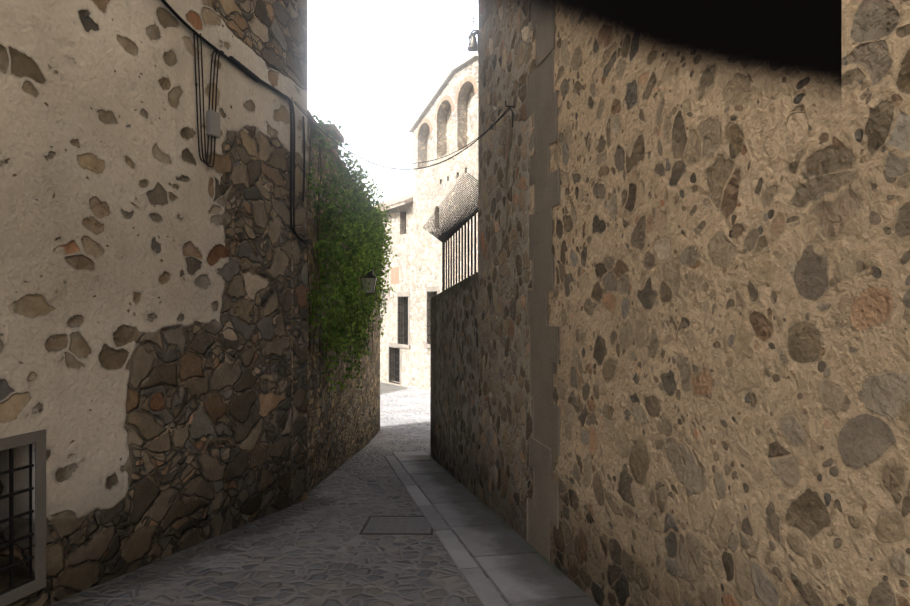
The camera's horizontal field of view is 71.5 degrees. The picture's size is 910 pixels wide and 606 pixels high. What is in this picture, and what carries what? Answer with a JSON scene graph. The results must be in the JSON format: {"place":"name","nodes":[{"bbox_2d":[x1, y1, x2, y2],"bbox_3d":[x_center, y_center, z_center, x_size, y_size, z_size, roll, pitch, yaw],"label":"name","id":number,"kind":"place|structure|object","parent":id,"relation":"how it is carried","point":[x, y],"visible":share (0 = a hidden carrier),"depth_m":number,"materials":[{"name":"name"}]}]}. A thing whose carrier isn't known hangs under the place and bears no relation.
{"place":"outdoors","nodes":[
{"label":"outdoors","id":0,"kind":"place"},
{"bbox_2d":[48,382,588,605],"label":"ground","id":1,"kind":"structure","parent":0,"point":[314,548],"depth_m":5.11,"materials":[{"name":"grey stone"}]},
{"bbox_2d":[0,0,306,605],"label":"building","id":2,"kind":"structure","parent":1,"relation":"on","point":[145,316],"depth_m":4.94,"materials":[{"name":"beige stone"}]},
{"bbox_2d":[0,429,45,605],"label":"window surround","id":3,"kind":"object","parent":2,"relation":"attached to","point":[38,438],"visible":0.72,"depth_m":4.05,"materials":[{"name":"grey stone"}]},
{"bbox_2d":[0,443,33,594],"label":"grille window","id":4,"kind":"structure","parent":3,"relation":"attached to","point":[11,518],"depth_m":3.92,"materials":[{"name":"metal"}]},
{"bbox_2d":[193,33,217,161],"bbox_3d":[-2.198,-1.776,5.574,0.012,1.078,0.315,0,0,17],"label":"cable loop","id":5,"kind":"object","parent":2,"relation":"attached to","point":[197,99],"visible":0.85,"depth_m":5.48,"materials":[{"name":"black rubber"}]},
{"bbox_2d":[197,36,217,164],"bbox_3d":[-2.180,-1.774,5.601,0.012,1.107,0.318,0,0,17],"label":"cable loop","id":6,"kind":"object","parent":2,"relation":"attached to","point":[200,101],"visible":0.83,"depth_m":5.50,"materials":[{"name":"black rubber"}]},
{"bbox_2d":[200,33,223,166],"bbox_3d":[-2.161,-1.771,5.628,0.012,1.136,0.321,0,0,17],"label":"cable loop","id":7,"kind":"object","parent":2,"relation":"attached to","point":[203,101],"visible":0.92,"depth_m":5.53,"materials":[{"name":"black rubber"}]},
{"bbox_2d":[206,110,219,137],"bbox_3d":[-2.160,-1.598,5.648,0.070,0.220,0.120,0,0,17],"label":"junction box","id":8,"kind":"object","parent":2,"relation":"attached to","point":[212,123],"visible":0.94,"depth_m":5.60,"materials":[{"name":"grey plastic"}]},
{"bbox_2d":[164,4,309,240],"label":"cable","id":9,"kind":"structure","parent":2,"relation":"attached to","point":[291,149],"depth_m":6.91,"materials":[{"name":"black rubber"}]},
{"bbox_2d":[161,0,312,244],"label":"cable","id":10,"kind":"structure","parent":2,"relation":"attached to","point":[188,27],"depth_m":5.98,"materials":[{"name":"black rubber"}]},
{"bbox_2d":[163,0,311,242],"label":"cable","id":11,"kind":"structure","parent":2,"relation":"attached to","point":[280,93],"depth_m":6.93,"materials":[{"name":"black rubber"}]},
{"bbox_2d":[229,56,259,81],"bbox_3d":[-2.031,-2.252,6.093,0.056,0.108,0.436,0,0,17],"label":"cable sleeve","id":12,"kind":"object","parent":2,"relation":"attached to","point":[248,72],"visible":0.9,"depth_m":6.08,"materials":[{"name":"black plastic"}]},
{"bbox_2d":[302,116,304,201],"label":"short cable wall","id":13,"kind":"structure","parent":2,"relation":"attached to","point":[303,194],"depth_m":7.17,"materials":[{"name":"black rubber"}]},
{"bbox_2d":[291,97,375,505],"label":"garden wall","id":14,"kind":"structure","parent":1,"relation":"on","point":[341,427],"depth_m":8.66,"materials":[{"name":"brown stone"}]},
{"bbox_2d":[307,110,371,207],"bbox_3d":[-1.997,-2.017,10.536,0.700,0.534,6.163,0,0,2],"label":"wall coping","id":15,"kind":"object","parent":14,"relation":"on","point":[336,156],"visible":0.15,"depth_m":8.65,"materials":[{"name":"stone"}]},
{"bbox_2d":[326,131,338,153],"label":"garden wall pier","id":16,"kind":"structure","parent":15,"relation":"on","point":[336,148],"depth_m":9.23,"materials":[{"name":"stone"}]},
{"bbox_2d":[318,124,343,142],"bbox_3d":[-2.018,-2.466,9.211,0.670,0.080,0.740,0,0,1],"label":"coping","id":17,"kind":"object","parent":16,"relation":"on","point":[339,135],"visible":0.29,"depth_m":9.04,"materials":[{"name":"grey stone"}]},
{"bbox_2d":[305,114,397,390],"bbox_3d":[-1.701,-0.596,10.244,1.333,3.768,6.269,0,0,1],"label":"vine","id":18,"kind":"object","parent":14,"relation":"attached to","point":[375,237],"depth_m":8.71,"materials":[{"name":"green plant"}]},
{"bbox_2d":[355,268,377,306],"bbox_3d":[-1.494,-0.269,10.606,0.386,0.730,0.280,0,0,1],"label":"street lantern frame","id":19,"kind":"object","parent":14,"relation":"attached to","point":[370,274],"visible":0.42,"depth_m":10.53,"materials":[{"name":"metal"}]},
{"bbox_2d":[361,278,376,292],"bbox_3d":[-1.441,-0.294,10.606,0.230,0.260,0.230,0,0,1],"label":"wall lantern","id":20,"kind":"object","parent":19,"relation":"on","point":[371,286],"visible":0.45,"depth_m":10.51,"materials":[{"name":"white"}]},
{"bbox_2d":[376,221,379,434],"bbox_3d":[-1.976,1.418,13.411,0.700,6.376,0.600,0,0,1],"label":"wall edge","id":21,"kind":"object","parent":1,"relation":"on","point":[377,378],"visible":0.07,"depth_m":13.27,"materials":[{"name":"brown stone"}]},
{"bbox_2d":[359,516,432,534],"bbox_3d":[-0.541,2.167,6.148,0.680,0.087,0.680,0,0,1],"label":"manhole frame","id":22,"kind":"object","parent":1,"relation":"on","point":[366,523],"visible":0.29,"depth_m":5.83,"materials":[{"name":"grey metal"}]},
{"bbox_2d":[363,517,430,532],"bbox_3d":[-0.541,2.166,6.148,0.620,0.082,0.620,0,0,1],"label":"manhole cover","id":23,"kind":"object","parent":22,"relation":"in","point":[398,525],"visible":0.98,"depth_m":6.09,"materials":[{"name":"grey metal"}]},
{"bbox_2d":[380,201,412,387],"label":"building wing","id":24,"kind":"structure","parent":1,"relation":"on","point":[402,246],"depth_m":24.35,"materials":[{"name":"beige paint"}]},
{"bbox_2d":[374,192,412,210],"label":"building roof","id":25,"kind":"structure","parent":24,"relation":"on","point":[400,200],"depth_m":24.58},
{"bbox_2d":[389,291,436,383],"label":"window grilles","id":26,"kind":"object","parent":24,"relation":"attached to","point":[397,355],"visible":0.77,"depth_m":24.19,"materials":[{"name":"black metal"}]},
{"bbox_2d":[388,286,438,383],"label":"window frames","id":27,"kind":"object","parent":24,"relation":"attached to","point":[402,295],"depth_m":24.16,"materials":[{"name":"beige stone"}]},
{"bbox_2d":[395,212,435,381],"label":"windows","id":28,"kind":"structure","parent":24,"relation":"in","point":[405,329],"depth_m":24.32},
{"bbox_2d":[430,298,435,460],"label":"return wall","id":29,"kind":"structure","parent":1,"relation":"on","point":[434,372],"depth_m":10.20,"materials":[{"name":"brown stone"}]},
{"bbox_2d":[413,57,477,390],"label":"building","id":30,"kind":"structure","parent":1,"relation":"on","point":[456,129],"depth_m":21.76,"materials":[{"name":"beige paint"}]},
{"bbox_2d":[390,76,476,283],"bbox_3d":[-0.916,-3.957,22.234,0.054,6.426,6.446,0,0,-30],"label":"building brickwork","id":31,"kind":"object","parent":30,"relation":"attached to","point":[394,275],"visible":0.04,"depth_m":21.64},
{"bbox_2d":[408,52,477,132],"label":"roof cornice","id":32,"kind":"structure","parent":30,"relation":"on","point":[442,85],"depth_m":21.28,"materials":[{"name":"grey stone"}]},
{"bbox_2d":[468,17,477,56],"bbox_3d":[0.589,-8.394,20.206,0.070,1.483,0.584,0,0,-30],"label":"bell frame","id":33,"kind":"object","parent":30,"relation":"on","point":[472,33],"depth_m":20.19,"materials":[{"name":"grey metal"}]},
{"bbox_2d":[467,35,476,51],"bbox_3d":[0.589,-8.311,20.206,0.410,0.470,0.410,0,0,1],"label":"bell","id":34,"kind":"object","parent":33,"relation":"hanging from","point":[472,46],"depth_m":20.13,"materials":[{"name":"metal"}]},
{"bbox_2d":[430,272,477,497],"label":"wall","id":35,"kind":"structure","parent":1,"relation":"on","point":[455,413],"depth_m":8.48,"materials":[{"name":"brown stone"}]},
{"bbox_2d":[442,210,477,290],"bbox_3d":[0.145,-0.703,8.944,0.043,1.314,3.271,0,0,-12],"label":"railing","id":36,"kind":"object","parent":35,"relation":"on","point":[449,260],"visible":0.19,"depth_m":9.32,"materials":[{"name":"metal"}]},
{"bbox_2d":[385,451,598,605],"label":"sidewalk","id":37,"kind":"structure","parent":1,"relation":"on","point":[517,568],"depth_m":5.41,"materials":[{"name":"grey concrete"}]},
{"bbox_2d":[478,0,909,605],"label":"stone wall","id":38,"kind":"structure","parent":1,"relation":"on","point":[728,306],"depth_m":2.98,"materials":[{"name":"stone"}]},
{"bbox_2d":[293,101,512,169],"bbox_3d":[-0.612,-1.779,6.439,2.543,0.876,0.044,0,0,24],"label":"span cable","id":39,"kind":"object","parent":38,"relation":"attached to","point":[413,168],"visible":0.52,"depth_m":6.35,"materials":[{"name":"black rubber"}]},
{"bbox_2d":[295,101,511,163],"bbox_3d":[-0.609,-1.808,6.446,2.502,0.814,0.008,0,0,23],"label":"span cable","id":40,"kind":"object","parent":38,"relation":"attached to","point":[397,162],"visible":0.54,"depth_m":6.44,"materials":[{"name":"black rubber"}]},
{"bbox_2d":[499,116,511,253],"bbox_3d":[0.496,-1.147,6.166,0.012,1.308,0.442,0,0,-12],"label":"hanging cord","id":41,"kind":"object","parent":38,"relation":"attached to","point":[505,184],"visible":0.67,"depth_m":6.13,"materials":[{"name":"black rubber"}]},
{"bbox_2d":[526,12,559,560],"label":"corner quoins","id":42,"kind":"object","parent":38,"relation":"attached to","point":[542,510],"visible":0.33,"depth_m":5.16,"materials":[{"name":"stone"}]},
{"bbox_2d":[307,0,477,205],"label":"sky","id":43,"kind":"structure","parent":0,"point":[373,66],"materials":[{"name":"white"}]},
{"bbox_2d":[424,171,477,242],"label":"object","id":44,"kind":"object","parent":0,"point":[442,236],"visible":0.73,"depth_m":8.84,"materials":[{"name":"grey tile"}]},
{"bbox_2d":[492,0,841,92],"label":"lens obstruction","id":45,"kind":"object","parent":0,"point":[795,42],"visible":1,"depth_m":0.29,"materials":[{"name":"black"}]}
]}

